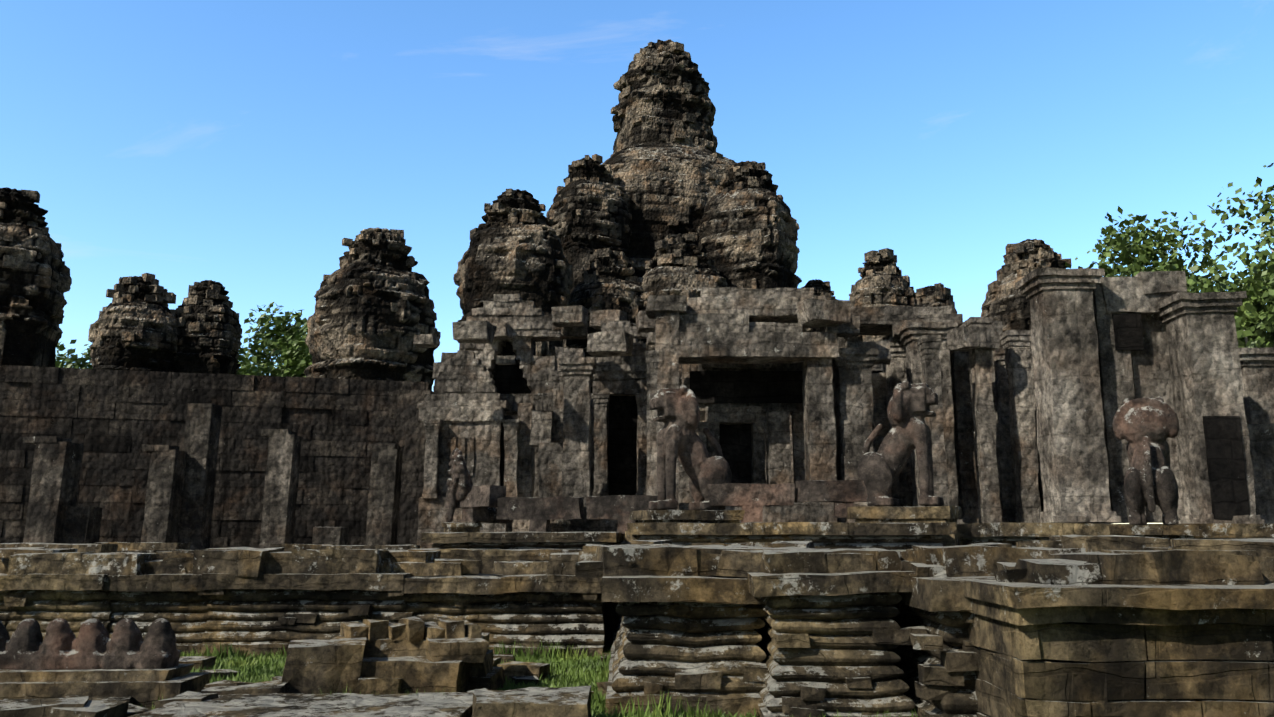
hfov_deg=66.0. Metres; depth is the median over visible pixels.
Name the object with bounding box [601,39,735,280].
tower
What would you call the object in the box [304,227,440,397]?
tower
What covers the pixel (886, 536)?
tier
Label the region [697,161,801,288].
tower
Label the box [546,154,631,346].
tower
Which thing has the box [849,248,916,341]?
tower
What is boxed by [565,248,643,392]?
tower
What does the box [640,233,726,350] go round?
tower
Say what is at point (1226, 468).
pier interiors
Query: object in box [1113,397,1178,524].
lion
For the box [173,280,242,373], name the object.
tower
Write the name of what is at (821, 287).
tower
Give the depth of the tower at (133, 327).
59.79 m
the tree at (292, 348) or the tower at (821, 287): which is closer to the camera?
the tower at (821, 287)
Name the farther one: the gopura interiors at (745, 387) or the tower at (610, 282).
the tower at (610, 282)
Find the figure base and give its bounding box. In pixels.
[0,664,210,709]
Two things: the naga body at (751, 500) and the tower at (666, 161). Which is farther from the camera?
the tower at (666, 161)
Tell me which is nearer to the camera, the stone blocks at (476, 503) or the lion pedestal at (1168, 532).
the lion pedestal at (1168, 532)
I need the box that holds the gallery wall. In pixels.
[0,349,434,547]
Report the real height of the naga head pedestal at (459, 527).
0.320 m
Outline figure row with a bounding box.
[0,618,180,669]
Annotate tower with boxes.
[0,187,71,366]
[88,273,177,371]
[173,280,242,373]
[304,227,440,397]
[453,188,573,357]
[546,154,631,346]
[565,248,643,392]
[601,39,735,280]
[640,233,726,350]
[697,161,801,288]
[801,279,837,337]
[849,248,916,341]
[915,283,956,313]
[981,239,1097,523]
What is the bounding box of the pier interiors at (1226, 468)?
[1112,314,1249,520]
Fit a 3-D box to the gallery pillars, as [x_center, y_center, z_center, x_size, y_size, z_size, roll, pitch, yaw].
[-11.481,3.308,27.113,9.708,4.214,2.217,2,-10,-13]
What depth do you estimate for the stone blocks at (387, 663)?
9.71 m
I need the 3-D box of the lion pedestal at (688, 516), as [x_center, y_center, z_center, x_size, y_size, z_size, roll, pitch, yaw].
[0.887,3.007,17.600,1.873,0.577,1.403,3,-11,-19]
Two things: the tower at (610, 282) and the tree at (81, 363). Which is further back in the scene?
the tree at (81, 363)
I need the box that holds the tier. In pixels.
[421,522,1273,559]
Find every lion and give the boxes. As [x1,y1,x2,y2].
[649,385,731,509]
[857,380,943,506]
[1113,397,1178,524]
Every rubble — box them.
[0,535,1273,703]
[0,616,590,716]
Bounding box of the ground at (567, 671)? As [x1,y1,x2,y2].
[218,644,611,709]
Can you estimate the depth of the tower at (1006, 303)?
49.94 m
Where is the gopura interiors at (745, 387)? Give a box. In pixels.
[492,342,993,495]
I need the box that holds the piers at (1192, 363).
[1015,268,1273,523]
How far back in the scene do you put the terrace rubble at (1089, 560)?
9.92 m
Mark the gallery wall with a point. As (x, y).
(112, 421)
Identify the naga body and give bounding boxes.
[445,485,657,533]
[707,480,890,522]
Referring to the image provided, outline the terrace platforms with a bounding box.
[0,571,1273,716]
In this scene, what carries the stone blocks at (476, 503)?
on the tier
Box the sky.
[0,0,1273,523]
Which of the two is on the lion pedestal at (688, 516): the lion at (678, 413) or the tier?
the lion at (678, 413)
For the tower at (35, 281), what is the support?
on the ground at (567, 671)
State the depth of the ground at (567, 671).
12.56 m
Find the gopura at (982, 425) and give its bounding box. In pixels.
[413,287,1043,547]
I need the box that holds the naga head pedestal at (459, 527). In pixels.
[441,522,481,531]
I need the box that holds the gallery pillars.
[23,403,402,549]
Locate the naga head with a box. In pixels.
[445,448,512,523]
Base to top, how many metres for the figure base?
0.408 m
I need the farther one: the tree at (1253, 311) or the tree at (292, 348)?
the tree at (292, 348)
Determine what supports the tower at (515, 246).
on the gopura at (982, 425)
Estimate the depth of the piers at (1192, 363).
21.07 m
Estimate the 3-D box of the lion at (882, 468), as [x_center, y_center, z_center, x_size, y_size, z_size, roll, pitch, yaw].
[4.613,1.511,17.334,1.418,2.179,1.015,-5,-11,25]
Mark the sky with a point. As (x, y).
(236, 144)
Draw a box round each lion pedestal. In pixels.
[624,510,744,541]
[847,506,961,545]
[1109,525,1198,546]
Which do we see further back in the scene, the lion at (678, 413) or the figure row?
the lion at (678, 413)
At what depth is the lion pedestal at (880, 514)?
16.51 m
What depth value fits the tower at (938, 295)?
62.31 m
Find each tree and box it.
[55,339,92,368]
[237,302,311,376]
[1065,163,1273,347]

